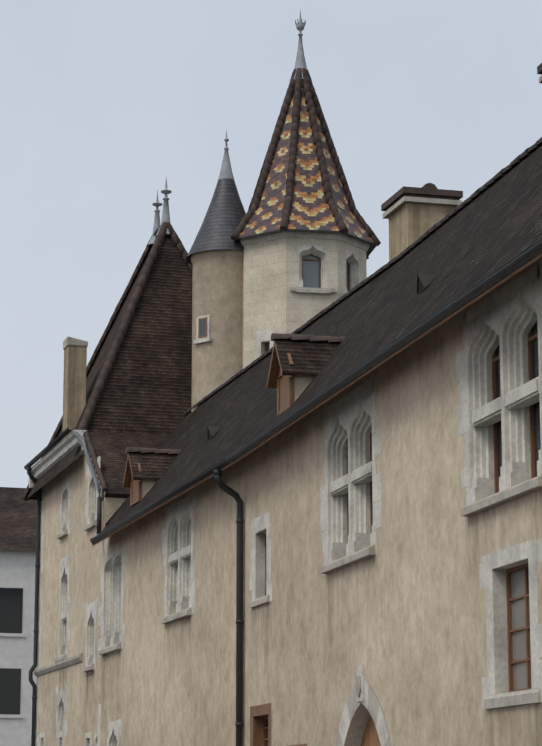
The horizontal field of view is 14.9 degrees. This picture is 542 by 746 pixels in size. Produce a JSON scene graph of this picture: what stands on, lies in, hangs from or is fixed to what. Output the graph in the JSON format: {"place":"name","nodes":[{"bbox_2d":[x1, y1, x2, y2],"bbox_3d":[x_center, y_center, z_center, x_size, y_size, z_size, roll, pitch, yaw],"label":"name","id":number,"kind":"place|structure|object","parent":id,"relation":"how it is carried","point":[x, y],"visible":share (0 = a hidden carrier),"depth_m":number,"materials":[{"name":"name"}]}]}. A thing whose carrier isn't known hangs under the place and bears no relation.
{"place":"outdoors","nodes":[
{"label":"outdoors","id":0,"kind":"place"},
{"bbox_2d":[0,487,38,745],"bbox_3d":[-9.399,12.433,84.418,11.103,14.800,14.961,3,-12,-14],"label":"neighbour house","id":1,"kind":"structure","parent":0,"point":[18,515],"depth_m":77.63,"materials":[{"name":"white paint"}]},
{"bbox_2d":[0,0,541,487],"label":"sky","id":2,"kind":"structure","parent":0,"point":[102,102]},
{"label":"ground","id":3,"kind":"structure","parent":0,"visible":0},
{"bbox_2d":[35,260,541,745],"bbox_3d":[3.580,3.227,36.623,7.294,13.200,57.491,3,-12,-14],"label":"facade walls","id":4,"kind":"structure","parent":3,"relation":"on","point":[424,628],"depth_m":36.96,"materials":[{"name":"paint"}]},
{"bbox_2d":[22,177,192,501],"bbox_3d":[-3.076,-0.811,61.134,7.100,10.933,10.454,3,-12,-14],"label":"pavilion roof","id":5,"kind":"structure","parent":4,"relation":"on","point":[139,380],"depth_m":59.73,"materials":[{"name":"brown tile"}]},
{"bbox_2d":[250,703,306,745],"bbox_3d":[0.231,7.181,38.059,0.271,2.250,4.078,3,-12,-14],"label":"new oak frames","id":6,"kind":"structure","parent":4,"relation":"attached to","point":[258,713],"depth_m":39.87,"materials":[{"name":"brown wood"}]},
{"bbox_2d":[24,238,541,745],"bbox_3d":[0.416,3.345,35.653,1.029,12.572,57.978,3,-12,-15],"label":"gutters and downpipes","id":7,"kind":"object","parent":4,"relation":"attached to","point":[486,282],"visible":0.96,"depth_m":40.68,"materials":[{"name":"metal"}]},
{"bbox_2d":[34,257,541,745],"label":"window surrounds","id":8,"kind":"object","parent":4,"relation":"attached to","point":[480,411],"depth_m":29.38,"materials":[{"name":"grey stone"}]},
{"bbox_2d":[263,330,537,745],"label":"window panes","id":9,"kind":"structure","parent":8,"relation":"in","point":[525,567],"depth_m":27.56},
{"bbox_2d":[266,321,540,745],"bbox_3d":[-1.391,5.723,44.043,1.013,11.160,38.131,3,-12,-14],"label":"window glass","id":10,"kind":"object","parent":9,"relation":"in","point":[519,640],"depth_m":27.39,"materials":[{"name":"grey glass"}]},
{"bbox_2d":[41,275,541,745],"bbox_3d":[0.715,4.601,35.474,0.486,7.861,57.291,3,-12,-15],"label":"wall stains","id":11,"kind":"object","parent":4,"relation":"attached to","point":[350,584],"depth_m":33.19,"materials":[{"name":"beige paint"}]},
{"bbox_2d":[231,9,380,368],"bbox_3d":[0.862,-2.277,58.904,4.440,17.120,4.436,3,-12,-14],"label":"stair tower","id":12,"kind":"structure","parent":4,"relation":"on","point":[304,234],"depth_m":57.87,"materials":[{"name":"paint"}]},
{"bbox_2d":[92,137,541,546],"bbox_3d":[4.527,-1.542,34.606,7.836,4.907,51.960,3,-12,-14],"label":"wing roof","id":13,"kind":"structure","parent":4,"relation":"attached to","point":[491,225],"depth_m":37.63,"materials":[{"name":"tile"}]},
{"bbox_2d":[186,129,245,411],"bbox_3d":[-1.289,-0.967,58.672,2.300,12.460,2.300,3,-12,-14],"label":"turret","id":14,"kind":"object","parent":13,"relation":"on","point":[214,257],"visible":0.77,"depth_m":58.11,"materials":[{"name":"paint"}]},
{"bbox_2d":[123,274,435,505],"bbox_3d":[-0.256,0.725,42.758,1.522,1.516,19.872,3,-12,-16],"label":"dormers","id":15,"kind":"object","parent":13,"relation":"on","point":[298,362],"visible":0.92,"depth_m":39.41,"materials":[{"name":"brown tile"}]},
{"bbox_2d":[62,63,541,439],"bbox_3d":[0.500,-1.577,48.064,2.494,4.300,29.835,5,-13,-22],"label":"chimneys","id":16,"kind":"object","parent":13,"relation":"on","point":[412,214],"visible":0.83,"depth_m":42.91,"materials":[{"name":"paint"}]},
{"bbox_2d":[330,656,396,745],"bbox_3d":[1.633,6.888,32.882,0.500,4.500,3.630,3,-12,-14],"label":"arched doorway","id":17,"kind":"structure","parent":4,"relation":"attached to","point":[362,704],"depth_m":33.33,"materials":[{"name":"stone"}]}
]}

